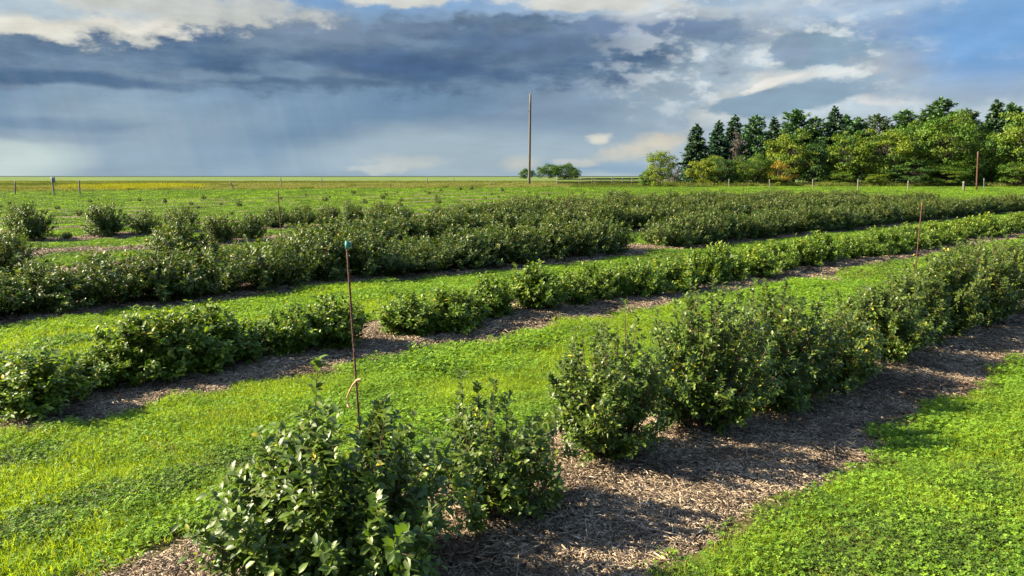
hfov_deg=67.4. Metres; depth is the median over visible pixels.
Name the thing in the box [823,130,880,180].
leafy tree
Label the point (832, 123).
spruce tree
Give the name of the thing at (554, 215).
berry bush
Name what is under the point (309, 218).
berry bush
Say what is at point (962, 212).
berry bush
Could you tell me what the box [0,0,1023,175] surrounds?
sky
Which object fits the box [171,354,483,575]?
berry bush
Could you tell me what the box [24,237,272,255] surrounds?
mulch bed
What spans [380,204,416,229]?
berry bush
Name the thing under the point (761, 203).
berry bush
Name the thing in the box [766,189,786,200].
berry bush
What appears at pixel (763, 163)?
shrub
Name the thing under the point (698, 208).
berry bush
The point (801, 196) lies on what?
berry bush
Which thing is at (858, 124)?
pine tree
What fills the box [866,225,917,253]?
berry bush
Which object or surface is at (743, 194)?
berry bush
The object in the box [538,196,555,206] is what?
berry bush
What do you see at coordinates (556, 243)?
berry bush
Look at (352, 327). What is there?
garden stake
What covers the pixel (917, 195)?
berry bush
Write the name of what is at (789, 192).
berry bush
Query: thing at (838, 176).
shrub
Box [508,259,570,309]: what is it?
berry bush
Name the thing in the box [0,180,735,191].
meadow grass
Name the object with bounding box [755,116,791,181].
spruce tree
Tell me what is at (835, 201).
berry bush
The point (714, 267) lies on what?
berry bush
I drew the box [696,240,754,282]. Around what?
berry bush
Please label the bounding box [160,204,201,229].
berry bush
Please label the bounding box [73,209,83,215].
berry bush
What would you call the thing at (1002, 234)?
berry bush
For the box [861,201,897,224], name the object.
berry bush
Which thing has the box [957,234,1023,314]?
berry bush
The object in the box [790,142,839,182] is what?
leafy tree
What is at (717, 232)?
berry bush
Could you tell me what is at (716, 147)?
spruce tree
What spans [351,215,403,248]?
berry bush
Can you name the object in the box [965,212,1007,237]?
berry bush
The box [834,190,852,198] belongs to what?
berry bush
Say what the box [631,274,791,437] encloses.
berry bush
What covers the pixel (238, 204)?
berry bush
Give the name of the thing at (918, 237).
garden stake
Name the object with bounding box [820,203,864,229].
berry bush
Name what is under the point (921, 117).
pine tree
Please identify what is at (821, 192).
berry bush
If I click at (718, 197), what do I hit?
berry bush
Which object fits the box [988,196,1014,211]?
berry bush
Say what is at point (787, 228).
berry bush
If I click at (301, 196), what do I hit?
mulch bed
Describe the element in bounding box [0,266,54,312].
berry bush
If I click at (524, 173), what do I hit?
distant tree
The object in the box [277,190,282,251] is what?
garden stake
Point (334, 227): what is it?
berry bush
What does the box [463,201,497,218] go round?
berry bush
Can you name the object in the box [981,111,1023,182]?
leafy tree
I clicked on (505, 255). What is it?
berry bush
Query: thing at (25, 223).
berry bush
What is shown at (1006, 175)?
leafy tree
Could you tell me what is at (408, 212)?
berry bush
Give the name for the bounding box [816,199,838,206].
berry bush
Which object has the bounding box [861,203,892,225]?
berry bush
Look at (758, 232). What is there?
berry bush
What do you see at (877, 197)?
berry bush
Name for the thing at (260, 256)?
mulch bed
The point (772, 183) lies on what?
rough grass
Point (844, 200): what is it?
berry bush
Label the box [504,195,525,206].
berry bush
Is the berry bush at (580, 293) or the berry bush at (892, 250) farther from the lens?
the berry bush at (892, 250)
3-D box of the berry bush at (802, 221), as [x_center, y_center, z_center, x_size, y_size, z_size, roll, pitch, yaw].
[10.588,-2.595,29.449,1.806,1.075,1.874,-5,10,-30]
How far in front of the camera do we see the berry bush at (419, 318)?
10.68 m
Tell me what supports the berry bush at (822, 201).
on the mulch bed at (260, 256)
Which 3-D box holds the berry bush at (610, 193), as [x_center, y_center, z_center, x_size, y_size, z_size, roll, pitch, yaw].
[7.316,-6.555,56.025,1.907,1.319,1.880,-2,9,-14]
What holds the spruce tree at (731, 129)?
on the ground at (164, 546)
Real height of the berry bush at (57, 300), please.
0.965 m
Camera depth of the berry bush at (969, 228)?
26.12 m
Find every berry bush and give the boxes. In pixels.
[0,200,60,241]
[0,225,57,276]
[0,254,111,314]
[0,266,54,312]
[0,344,100,423]
[48,349,93,378]
[52,244,182,307]
[60,231,72,238]
[67,338,166,389]
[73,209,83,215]
[81,200,130,236]
[86,304,224,385]
[113,245,213,304]
[123,208,164,233]
[137,218,218,259]
[149,298,245,374]
[155,240,268,297]
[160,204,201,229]
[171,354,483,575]
[199,240,224,259]
[200,211,243,243]
[206,313,284,364]
[207,234,321,291]
[233,212,271,238]
[235,198,241,206]
[259,204,290,227]
[259,300,325,356]
[265,228,360,282]
[268,221,328,252]
[284,203,319,226]
[286,289,374,350]
[309,215,367,246]
[309,224,406,278]
[314,203,342,224]
[339,203,365,222]
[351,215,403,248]
[353,207,394,231]
[363,234,440,276]
[370,201,394,217]
[374,289,452,336]
[376,213,429,246]
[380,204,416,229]
[389,231,465,273]
[399,207,416,219]
[404,210,450,243]
[412,369,582,536]
[419,283,492,334]
[424,205,458,226]
[430,204,445,214]
[431,227,497,268]
[437,209,480,239]
[445,201,485,225]
[458,213,504,235]
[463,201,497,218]
[463,270,518,318]
[473,221,543,265]
[480,201,518,218]
[481,206,530,236]
[491,199,505,209]
[502,199,539,222]
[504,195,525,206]
[504,224,551,262]
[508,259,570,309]
[510,211,551,234]
[518,197,554,218]
[521,195,545,207]
[523,214,592,261]
[531,211,570,231]
[535,200,570,216]
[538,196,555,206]
[539,298,674,466]
[547,204,584,229]
[549,195,573,206]
[551,198,580,213]
[553,268,597,306]
[560,217,615,255]
[562,195,586,207]
[566,201,612,226]
[569,200,596,213]
[574,261,631,302]
[576,194,586,199]
[578,196,594,204]
[579,214,638,253]
[581,200,608,212]
[587,201,632,228]
[588,196,603,203]
[595,198,619,211]
[598,195,615,202]
[603,189,617,197]
[608,202,643,229]
[608,257,668,297]
[609,191,633,201]
[610,194,636,212]
[618,188,633,198]
[624,206,662,228]
[627,196,648,211]
[628,216,700,247]
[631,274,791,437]
[634,193,659,209]
[636,198,672,226]
[638,255,709,292]
[644,191,664,200]
[645,193,673,210]
[654,202,687,220]
[659,196,685,206]
[662,189,685,199]
[663,210,710,245]
[668,199,700,222]
[673,196,697,208]
[676,209,733,244]
[682,244,732,284]
[683,196,701,207]
[683,202,715,219]
[684,189,706,199]
[692,192,714,204]
[694,202,725,214]
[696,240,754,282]
[698,207,748,241]
[699,189,712,198]
[705,190,720,197]
[707,195,726,208]
[710,193,735,204]
[711,199,742,221]
[713,188,729,198]
[720,211,760,237]
[720,277,859,414]
[724,196,754,215]
[725,195,742,204]
[731,196,753,207]
[732,243,783,278]
[733,212,778,238]
[738,200,766,213]
[739,192,754,198]
[742,191,764,201]
[745,205,793,234]
[748,206,804,234]
[750,201,770,210]
[752,194,772,202]
[755,198,781,209]
[758,193,779,201]
[759,189,775,196]
[760,238,801,269]
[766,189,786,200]
[769,197,793,209]
[776,206,820,232]
[778,194,801,209]
[778,233,827,266]
[781,189,794,195]
[783,301,889,390]
[785,202,828,232]
[787,193,801,200]
[791,193,809,201]
[793,200,813,209]
[796,198,819,208]
[797,189,818,199]
[805,195,828,208]
[805,206,836,231]
[805,230,849,262]
[808,191,824,200]
[811,204,845,230]
[813,282,943,364]
[816,189,830,199]
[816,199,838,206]
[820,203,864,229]
[824,188,843,197]
[826,202,870,226]
[827,194,853,207]
[827,195,846,206]
[832,232,869,259]
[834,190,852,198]
[843,188,864,196]
[843,196,858,206]
[845,195,867,205]
[849,204,884,225]
[851,234,887,257]
[854,225,900,255]
[855,191,869,199]
[855,260,958,350]
[858,196,872,205]
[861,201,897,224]
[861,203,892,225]
[863,197,879,203]
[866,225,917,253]
[870,192,891,204]
[870,198,908,222]
[880,203,915,221]
[884,193,904,203]
[891,197,926,221]
[891,197,933,220]
[893,221,929,250]
[897,190,921,201]
[898,236,993,335]
[899,225,947,248]
[909,192,923,201]
[912,199,938,219]
[912,200,945,218]
[914,190,932,198]
[920,196,950,218]
[921,220,959,244]
[924,236,1023,326]
[927,193,941,200]
[934,201,955,216]
[935,197,963,216]
[939,225,968,241]
[943,196,969,216]
[945,217,976,237]
[952,198,976,216]
[956,198,981,215]
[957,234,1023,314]
[960,198,984,213]
[963,215,991,236]
[964,196,991,214]
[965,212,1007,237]
[974,198,997,212]
[975,193,1008,213]
[986,197,1007,210]
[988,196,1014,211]
[995,195,1018,210]
[996,194,1023,210]
[998,220,1010,235]
[999,218,1022,233]
[1002,215,1022,231]
[1006,212,1023,230]
[1008,211,1023,219]
[1010,194,1023,210]
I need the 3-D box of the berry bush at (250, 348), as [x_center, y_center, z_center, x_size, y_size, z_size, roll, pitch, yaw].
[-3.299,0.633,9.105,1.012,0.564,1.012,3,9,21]
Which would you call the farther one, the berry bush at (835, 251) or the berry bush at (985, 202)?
the berry bush at (985, 202)
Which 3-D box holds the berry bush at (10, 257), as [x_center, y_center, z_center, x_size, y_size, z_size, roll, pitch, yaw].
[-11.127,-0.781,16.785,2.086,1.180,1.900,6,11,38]
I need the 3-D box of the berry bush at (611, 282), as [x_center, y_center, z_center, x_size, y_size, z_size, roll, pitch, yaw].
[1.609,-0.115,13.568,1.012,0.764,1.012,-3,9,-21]
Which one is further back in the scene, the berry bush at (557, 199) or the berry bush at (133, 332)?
the berry bush at (557, 199)
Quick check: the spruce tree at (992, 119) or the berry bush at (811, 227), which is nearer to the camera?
the berry bush at (811, 227)
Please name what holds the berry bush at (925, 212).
on the mulch bed at (519, 266)
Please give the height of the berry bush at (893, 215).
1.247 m
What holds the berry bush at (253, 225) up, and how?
on the mulch bed at (141, 247)
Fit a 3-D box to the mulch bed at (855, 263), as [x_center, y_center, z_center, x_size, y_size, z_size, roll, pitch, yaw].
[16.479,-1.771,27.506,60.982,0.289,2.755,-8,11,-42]
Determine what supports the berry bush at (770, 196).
on the mulch bed at (141, 247)
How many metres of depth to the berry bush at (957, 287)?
10.33 m
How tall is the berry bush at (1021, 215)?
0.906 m
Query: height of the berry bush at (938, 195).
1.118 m
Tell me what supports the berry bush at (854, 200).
on the mulch bed at (260, 256)
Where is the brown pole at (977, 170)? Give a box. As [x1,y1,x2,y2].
[976,151,978,189]
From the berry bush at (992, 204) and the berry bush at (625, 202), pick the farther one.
the berry bush at (992, 204)
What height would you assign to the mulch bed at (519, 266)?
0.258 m
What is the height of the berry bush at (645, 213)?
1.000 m
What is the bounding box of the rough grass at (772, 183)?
[650,181,1023,186]
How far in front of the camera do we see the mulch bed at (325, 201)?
67.72 m
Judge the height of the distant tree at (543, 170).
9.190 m
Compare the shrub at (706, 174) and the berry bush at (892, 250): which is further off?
the shrub at (706, 174)
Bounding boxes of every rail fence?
[557,177,681,184]
[581,177,666,181]
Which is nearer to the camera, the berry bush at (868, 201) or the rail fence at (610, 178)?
the berry bush at (868, 201)
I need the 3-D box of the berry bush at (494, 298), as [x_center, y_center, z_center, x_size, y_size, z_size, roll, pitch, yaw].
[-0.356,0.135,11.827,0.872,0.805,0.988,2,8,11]
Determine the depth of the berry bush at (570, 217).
28.67 m
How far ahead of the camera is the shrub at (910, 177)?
107.65 m
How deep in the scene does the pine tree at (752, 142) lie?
121.13 m
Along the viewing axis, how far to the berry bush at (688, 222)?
24.35 m
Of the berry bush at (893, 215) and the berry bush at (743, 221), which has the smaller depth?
the berry bush at (743, 221)
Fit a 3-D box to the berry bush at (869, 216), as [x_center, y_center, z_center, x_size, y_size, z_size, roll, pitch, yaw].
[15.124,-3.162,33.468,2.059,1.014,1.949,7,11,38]
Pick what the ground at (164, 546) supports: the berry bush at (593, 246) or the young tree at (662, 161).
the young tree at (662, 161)
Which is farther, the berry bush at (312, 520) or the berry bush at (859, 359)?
the berry bush at (859, 359)
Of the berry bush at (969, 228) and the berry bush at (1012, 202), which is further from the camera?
the berry bush at (1012, 202)
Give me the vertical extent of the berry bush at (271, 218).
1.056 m
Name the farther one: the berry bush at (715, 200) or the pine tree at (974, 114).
the pine tree at (974, 114)
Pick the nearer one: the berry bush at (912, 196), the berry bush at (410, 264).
the berry bush at (410, 264)
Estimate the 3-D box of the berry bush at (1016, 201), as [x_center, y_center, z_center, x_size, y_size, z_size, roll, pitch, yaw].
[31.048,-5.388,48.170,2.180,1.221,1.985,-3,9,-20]
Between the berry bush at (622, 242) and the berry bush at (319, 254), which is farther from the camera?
the berry bush at (622, 242)
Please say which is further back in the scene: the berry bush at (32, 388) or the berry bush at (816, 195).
the berry bush at (816, 195)
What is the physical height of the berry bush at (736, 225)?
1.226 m
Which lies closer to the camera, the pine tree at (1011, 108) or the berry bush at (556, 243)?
the berry bush at (556, 243)
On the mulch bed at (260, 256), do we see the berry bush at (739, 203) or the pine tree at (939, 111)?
the berry bush at (739, 203)
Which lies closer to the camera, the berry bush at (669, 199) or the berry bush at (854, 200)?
the berry bush at (669, 199)
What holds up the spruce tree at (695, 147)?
on the ground at (164, 546)
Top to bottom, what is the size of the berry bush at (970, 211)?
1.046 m
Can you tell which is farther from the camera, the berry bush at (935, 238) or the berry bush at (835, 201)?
the berry bush at (835, 201)
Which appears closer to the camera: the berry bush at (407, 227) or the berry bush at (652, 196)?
the berry bush at (407, 227)
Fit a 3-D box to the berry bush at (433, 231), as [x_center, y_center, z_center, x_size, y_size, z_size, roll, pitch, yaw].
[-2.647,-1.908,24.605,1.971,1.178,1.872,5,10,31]
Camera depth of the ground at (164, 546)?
6.46 m
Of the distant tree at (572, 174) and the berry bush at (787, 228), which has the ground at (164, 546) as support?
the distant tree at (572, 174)
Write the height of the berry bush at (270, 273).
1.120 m
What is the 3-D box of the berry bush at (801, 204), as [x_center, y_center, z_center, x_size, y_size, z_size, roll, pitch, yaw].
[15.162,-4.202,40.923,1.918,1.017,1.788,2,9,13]
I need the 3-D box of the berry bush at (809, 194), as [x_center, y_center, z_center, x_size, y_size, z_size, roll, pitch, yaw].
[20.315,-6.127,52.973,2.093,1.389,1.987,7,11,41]
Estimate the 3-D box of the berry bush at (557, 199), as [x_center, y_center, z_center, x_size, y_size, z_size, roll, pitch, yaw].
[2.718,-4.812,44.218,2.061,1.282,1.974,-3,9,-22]
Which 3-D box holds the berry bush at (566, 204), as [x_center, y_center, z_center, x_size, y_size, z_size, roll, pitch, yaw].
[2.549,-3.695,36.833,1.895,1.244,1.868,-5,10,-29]
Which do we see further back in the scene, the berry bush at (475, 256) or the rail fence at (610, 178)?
the rail fence at (610, 178)
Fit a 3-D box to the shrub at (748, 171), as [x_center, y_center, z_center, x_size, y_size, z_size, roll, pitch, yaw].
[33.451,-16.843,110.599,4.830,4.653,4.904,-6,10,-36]
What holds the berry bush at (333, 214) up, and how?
on the mulch bed at (111, 237)
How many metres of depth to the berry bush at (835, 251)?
19.09 m
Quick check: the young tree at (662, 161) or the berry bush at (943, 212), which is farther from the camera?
the young tree at (662, 161)
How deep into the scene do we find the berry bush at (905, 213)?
35.80 m
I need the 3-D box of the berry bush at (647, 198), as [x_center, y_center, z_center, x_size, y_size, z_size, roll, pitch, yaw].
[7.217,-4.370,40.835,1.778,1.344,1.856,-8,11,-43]
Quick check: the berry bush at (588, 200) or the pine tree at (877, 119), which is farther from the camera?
the pine tree at (877, 119)
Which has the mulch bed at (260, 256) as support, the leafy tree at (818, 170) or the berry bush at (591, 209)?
the berry bush at (591, 209)
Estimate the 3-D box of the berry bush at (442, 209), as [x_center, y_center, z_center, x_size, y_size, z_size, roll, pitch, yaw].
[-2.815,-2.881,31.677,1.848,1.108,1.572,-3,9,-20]
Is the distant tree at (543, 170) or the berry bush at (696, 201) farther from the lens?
the distant tree at (543, 170)
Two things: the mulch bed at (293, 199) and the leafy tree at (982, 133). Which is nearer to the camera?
the mulch bed at (293, 199)
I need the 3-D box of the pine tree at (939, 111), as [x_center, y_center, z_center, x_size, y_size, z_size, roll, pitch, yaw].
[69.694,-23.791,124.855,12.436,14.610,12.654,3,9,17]
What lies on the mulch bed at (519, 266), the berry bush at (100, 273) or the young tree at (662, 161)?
the berry bush at (100, 273)
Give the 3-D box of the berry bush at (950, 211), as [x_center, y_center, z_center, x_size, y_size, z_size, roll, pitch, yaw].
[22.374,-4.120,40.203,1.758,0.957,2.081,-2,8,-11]
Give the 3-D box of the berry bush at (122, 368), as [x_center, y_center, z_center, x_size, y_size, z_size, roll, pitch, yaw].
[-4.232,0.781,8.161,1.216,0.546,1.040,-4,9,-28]
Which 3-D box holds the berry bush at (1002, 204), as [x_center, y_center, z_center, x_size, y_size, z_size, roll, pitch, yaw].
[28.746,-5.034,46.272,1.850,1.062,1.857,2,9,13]
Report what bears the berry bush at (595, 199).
on the mulch bed at (111, 237)
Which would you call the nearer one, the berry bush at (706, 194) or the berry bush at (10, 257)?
the berry bush at (10, 257)
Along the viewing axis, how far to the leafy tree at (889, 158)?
109.59 m
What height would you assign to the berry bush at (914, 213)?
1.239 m
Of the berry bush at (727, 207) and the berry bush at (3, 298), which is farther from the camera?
the berry bush at (727, 207)
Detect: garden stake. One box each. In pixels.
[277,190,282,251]
[345,241,360,427]
[914,203,922,283]
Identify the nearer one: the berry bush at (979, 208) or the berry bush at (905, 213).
the berry bush at (905, 213)
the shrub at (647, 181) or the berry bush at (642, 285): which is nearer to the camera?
the berry bush at (642, 285)
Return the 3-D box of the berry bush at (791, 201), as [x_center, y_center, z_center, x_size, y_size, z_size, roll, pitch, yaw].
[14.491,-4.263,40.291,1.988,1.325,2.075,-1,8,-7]
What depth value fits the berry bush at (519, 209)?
34.20 m
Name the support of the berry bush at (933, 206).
on the mulch bed at (519, 266)
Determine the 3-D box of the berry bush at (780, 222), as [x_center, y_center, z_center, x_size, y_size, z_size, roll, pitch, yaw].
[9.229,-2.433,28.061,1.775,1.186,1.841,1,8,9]
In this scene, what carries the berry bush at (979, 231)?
on the mulch bed at (855, 263)
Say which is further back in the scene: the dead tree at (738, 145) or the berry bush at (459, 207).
the dead tree at (738, 145)
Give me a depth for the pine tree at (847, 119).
128.85 m
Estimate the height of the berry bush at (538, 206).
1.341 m
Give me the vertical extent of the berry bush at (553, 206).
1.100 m
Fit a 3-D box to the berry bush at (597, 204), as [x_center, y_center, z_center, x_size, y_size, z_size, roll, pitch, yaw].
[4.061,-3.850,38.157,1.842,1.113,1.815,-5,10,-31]
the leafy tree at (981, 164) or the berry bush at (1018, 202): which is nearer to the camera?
the berry bush at (1018, 202)
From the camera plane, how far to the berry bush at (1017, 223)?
29.89 m
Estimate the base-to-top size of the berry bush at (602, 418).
1.243 m
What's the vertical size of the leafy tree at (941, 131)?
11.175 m
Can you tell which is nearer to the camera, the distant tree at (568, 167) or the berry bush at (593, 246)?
the berry bush at (593, 246)
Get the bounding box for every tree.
[518,168,536,178]
[536,163,564,178]
[554,163,581,178]
[569,168,580,178]
[643,150,676,186]
[671,123,714,182]
[706,119,738,181]
[723,114,749,159]
[726,130,747,180]
[731,114,774,181]
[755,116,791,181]
[760,128,818,181]
[763,160,799,184]
[779,108,822,182]
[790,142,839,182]
[800,116,835,178]
[807,105,859,181]
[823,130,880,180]
[831,113,855,137]
[844,128,917,181]
[845,116,877,176]
[864,113,895,155]
[871,109,922,165]
[871,119,946,181]
[906,96,962,160]
[906,111,992,182]
[908,111,930,122]
[946,151,988,183]
[947,107,993,176]
[949,107,981,149]
[971,139,1017,181]
[976,99,1018,181]
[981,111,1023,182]
[991,102,1023,160]
[993,159,1023,184]
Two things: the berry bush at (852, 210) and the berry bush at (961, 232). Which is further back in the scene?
the berry bush at (852, 210)
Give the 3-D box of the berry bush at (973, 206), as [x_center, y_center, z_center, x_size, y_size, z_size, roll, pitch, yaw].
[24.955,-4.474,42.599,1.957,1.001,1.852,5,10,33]
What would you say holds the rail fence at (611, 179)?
on the ground at (164, 546)
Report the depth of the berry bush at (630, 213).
30.86 m
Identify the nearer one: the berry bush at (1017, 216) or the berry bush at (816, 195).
the berry bush at (1017, 216)
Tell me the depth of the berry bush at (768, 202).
38.70 m
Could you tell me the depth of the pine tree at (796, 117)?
124.57 m
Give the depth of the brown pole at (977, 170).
88.79 m
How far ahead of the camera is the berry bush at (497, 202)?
40.90 m
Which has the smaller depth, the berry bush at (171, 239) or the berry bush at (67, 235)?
the berry bush at (171, 239)
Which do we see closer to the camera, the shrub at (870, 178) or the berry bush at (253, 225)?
the berry bush at (253, 225)
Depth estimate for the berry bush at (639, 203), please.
40.12 m
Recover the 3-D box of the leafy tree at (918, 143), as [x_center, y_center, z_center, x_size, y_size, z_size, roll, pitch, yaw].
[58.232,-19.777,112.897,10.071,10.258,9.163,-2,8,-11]
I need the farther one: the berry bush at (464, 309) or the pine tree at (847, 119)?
the pine tree at (847, 119)
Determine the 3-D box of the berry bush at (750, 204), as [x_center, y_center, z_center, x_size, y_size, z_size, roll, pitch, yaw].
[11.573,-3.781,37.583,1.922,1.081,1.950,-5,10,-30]
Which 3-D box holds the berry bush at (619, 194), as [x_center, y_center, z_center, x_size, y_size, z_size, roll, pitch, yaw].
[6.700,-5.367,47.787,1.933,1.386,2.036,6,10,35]
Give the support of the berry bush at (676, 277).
on the mulch bed at (855, 263)
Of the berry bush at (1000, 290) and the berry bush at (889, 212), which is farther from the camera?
the berry bush at (889, 212)
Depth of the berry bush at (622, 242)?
21.67 m
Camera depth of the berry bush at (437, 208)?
38.29 m
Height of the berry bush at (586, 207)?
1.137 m
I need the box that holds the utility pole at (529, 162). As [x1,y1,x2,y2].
[526,91,530,182]
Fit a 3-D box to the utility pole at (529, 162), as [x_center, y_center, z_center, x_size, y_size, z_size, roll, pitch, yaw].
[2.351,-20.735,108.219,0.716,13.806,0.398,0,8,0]
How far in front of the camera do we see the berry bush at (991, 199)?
45.05 m
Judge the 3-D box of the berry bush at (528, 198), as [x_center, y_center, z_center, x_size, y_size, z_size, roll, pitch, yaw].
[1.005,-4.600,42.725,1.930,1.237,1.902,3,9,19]
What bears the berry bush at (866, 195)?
on the mulch bed at (141, 247)
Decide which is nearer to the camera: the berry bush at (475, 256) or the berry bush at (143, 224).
the berry bush at (475, 256)
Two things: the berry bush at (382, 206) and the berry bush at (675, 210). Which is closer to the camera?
the berry bush at (675, 210)
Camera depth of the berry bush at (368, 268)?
16.14 m
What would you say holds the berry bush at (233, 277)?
on the mulch bed at (519, 266)
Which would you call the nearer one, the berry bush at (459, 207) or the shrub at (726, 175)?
the berry bush at (459, 207)
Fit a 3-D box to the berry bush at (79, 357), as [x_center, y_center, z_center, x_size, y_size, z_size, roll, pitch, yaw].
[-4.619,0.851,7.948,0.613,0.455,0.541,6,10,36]
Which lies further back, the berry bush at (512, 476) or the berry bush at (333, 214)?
the berry bush at (333, 214)
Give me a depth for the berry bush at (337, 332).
9.87 m
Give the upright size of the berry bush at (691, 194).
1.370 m
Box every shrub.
[637,170,659,185]
[684,159,723,182]
[701,154,730,181]
[710,158,739,183]
[727,155,761,183]
[742,152,777,181]
[818,171,855,185]
[859,173,894,184]
[878,159,937,183]
[916,164,970,185]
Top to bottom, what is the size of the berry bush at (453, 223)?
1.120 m
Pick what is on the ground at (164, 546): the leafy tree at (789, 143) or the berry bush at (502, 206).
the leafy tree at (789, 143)
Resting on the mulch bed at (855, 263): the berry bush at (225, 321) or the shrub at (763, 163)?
the berry bush at (225, 321)
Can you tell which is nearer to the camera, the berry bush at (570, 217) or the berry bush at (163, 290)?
the berry bush at (163, 290)
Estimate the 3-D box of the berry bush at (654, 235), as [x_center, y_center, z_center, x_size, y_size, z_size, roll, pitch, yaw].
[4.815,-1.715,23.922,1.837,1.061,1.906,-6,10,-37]
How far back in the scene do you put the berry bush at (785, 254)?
17.74 m
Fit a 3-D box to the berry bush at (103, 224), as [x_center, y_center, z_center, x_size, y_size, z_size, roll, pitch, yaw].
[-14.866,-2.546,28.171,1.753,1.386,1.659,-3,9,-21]
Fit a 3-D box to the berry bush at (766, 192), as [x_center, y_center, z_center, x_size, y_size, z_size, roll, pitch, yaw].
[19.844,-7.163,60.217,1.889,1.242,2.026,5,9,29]
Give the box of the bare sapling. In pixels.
[665,157,681,181]
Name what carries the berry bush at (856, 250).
on the mulch bed at (855, 263)
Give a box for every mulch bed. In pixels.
[0,210,1023,324]
[0,232,1023,429]
[1,194,580,214]
[7,229,647,278]
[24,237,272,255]
[30,226,309,241]
[40,192,562,209]
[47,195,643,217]
[87,191,516,205]
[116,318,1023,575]
[132,190,476,202]
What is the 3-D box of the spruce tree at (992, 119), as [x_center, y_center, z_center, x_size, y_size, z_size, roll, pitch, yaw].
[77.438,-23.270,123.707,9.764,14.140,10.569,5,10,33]
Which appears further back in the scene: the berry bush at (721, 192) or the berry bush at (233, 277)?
the berry bush at (721, 192)
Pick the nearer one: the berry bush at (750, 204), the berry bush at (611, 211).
the berry bush at (611, 211)
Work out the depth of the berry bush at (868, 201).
46.37 m
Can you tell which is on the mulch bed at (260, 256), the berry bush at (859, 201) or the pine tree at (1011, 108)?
the berry bush at (859, 201)
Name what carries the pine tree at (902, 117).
on the ground at (164, 546)
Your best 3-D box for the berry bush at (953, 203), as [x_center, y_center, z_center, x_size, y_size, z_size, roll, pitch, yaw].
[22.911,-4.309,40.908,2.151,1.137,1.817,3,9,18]
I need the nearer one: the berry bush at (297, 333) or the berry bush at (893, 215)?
the berry bush at (297, 333)
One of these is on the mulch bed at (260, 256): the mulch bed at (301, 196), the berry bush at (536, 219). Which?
the berry bush at (536, 219)
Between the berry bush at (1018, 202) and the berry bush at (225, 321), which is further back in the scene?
the berry bush at (1018, 202)
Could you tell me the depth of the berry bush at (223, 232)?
25.14 m
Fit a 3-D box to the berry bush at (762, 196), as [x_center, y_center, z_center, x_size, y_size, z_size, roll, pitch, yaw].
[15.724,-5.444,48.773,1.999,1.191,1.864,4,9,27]
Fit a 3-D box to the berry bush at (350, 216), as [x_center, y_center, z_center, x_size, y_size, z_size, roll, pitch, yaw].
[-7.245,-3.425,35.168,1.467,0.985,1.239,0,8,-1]
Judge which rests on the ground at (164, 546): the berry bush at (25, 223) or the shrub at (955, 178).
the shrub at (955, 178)
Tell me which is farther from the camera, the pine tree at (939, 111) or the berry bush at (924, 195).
the pine tree at (939, 111)
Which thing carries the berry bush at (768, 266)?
on the mulch bed at (855, 263)
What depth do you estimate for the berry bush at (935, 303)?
9.67 m
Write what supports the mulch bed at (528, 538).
on the ground at (164, 546)
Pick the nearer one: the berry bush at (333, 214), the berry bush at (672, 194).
the berry bush at (333, 214)
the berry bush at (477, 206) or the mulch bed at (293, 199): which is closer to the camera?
the berry bush at (477, 206)
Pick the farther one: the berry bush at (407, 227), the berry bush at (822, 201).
the berry bush at (822, 201)
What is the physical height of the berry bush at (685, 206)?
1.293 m
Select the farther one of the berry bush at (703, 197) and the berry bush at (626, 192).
the berry bush at (626, 192)
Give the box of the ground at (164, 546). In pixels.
[0,176,1023,575]
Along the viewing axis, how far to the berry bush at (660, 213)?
32.29 m
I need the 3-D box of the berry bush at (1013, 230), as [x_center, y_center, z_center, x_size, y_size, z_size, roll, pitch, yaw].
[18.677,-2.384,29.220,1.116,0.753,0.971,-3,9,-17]
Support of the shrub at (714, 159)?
on the ground at (164, 546)
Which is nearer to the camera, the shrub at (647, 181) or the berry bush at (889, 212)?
the berry bush at (889, 212)
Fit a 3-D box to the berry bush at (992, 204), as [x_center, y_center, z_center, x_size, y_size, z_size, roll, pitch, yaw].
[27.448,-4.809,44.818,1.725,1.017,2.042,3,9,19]
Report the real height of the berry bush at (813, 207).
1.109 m
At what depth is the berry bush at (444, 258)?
17.56 m
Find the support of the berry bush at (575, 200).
on the mulch bed at (111, 237)
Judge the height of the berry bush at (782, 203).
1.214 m
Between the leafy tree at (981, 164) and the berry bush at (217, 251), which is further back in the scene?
the leafy tree at (981, 164)
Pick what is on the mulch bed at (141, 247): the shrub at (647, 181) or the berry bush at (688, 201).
the berry bush at (688, 201)
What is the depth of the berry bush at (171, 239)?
19.11 m
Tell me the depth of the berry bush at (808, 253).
18.47 m
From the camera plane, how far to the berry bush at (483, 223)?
25.85 m
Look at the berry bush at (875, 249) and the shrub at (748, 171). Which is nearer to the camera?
the berry bush at (875, 249)
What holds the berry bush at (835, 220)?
on the mulch bed at (519, 266)
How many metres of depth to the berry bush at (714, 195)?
54.52 m
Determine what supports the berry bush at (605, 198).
on the mulch bed at (111, 237)
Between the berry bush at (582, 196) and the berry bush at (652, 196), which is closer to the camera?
the berry bush at (652, 196)
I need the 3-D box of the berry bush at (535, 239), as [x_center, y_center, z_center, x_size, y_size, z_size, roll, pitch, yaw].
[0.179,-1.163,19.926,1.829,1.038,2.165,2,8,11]
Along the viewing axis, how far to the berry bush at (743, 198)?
47.21 m
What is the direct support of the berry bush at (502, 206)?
on the mulch bed at (141, 247)
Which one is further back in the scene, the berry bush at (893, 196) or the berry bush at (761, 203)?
the berry bush at (893, 196)

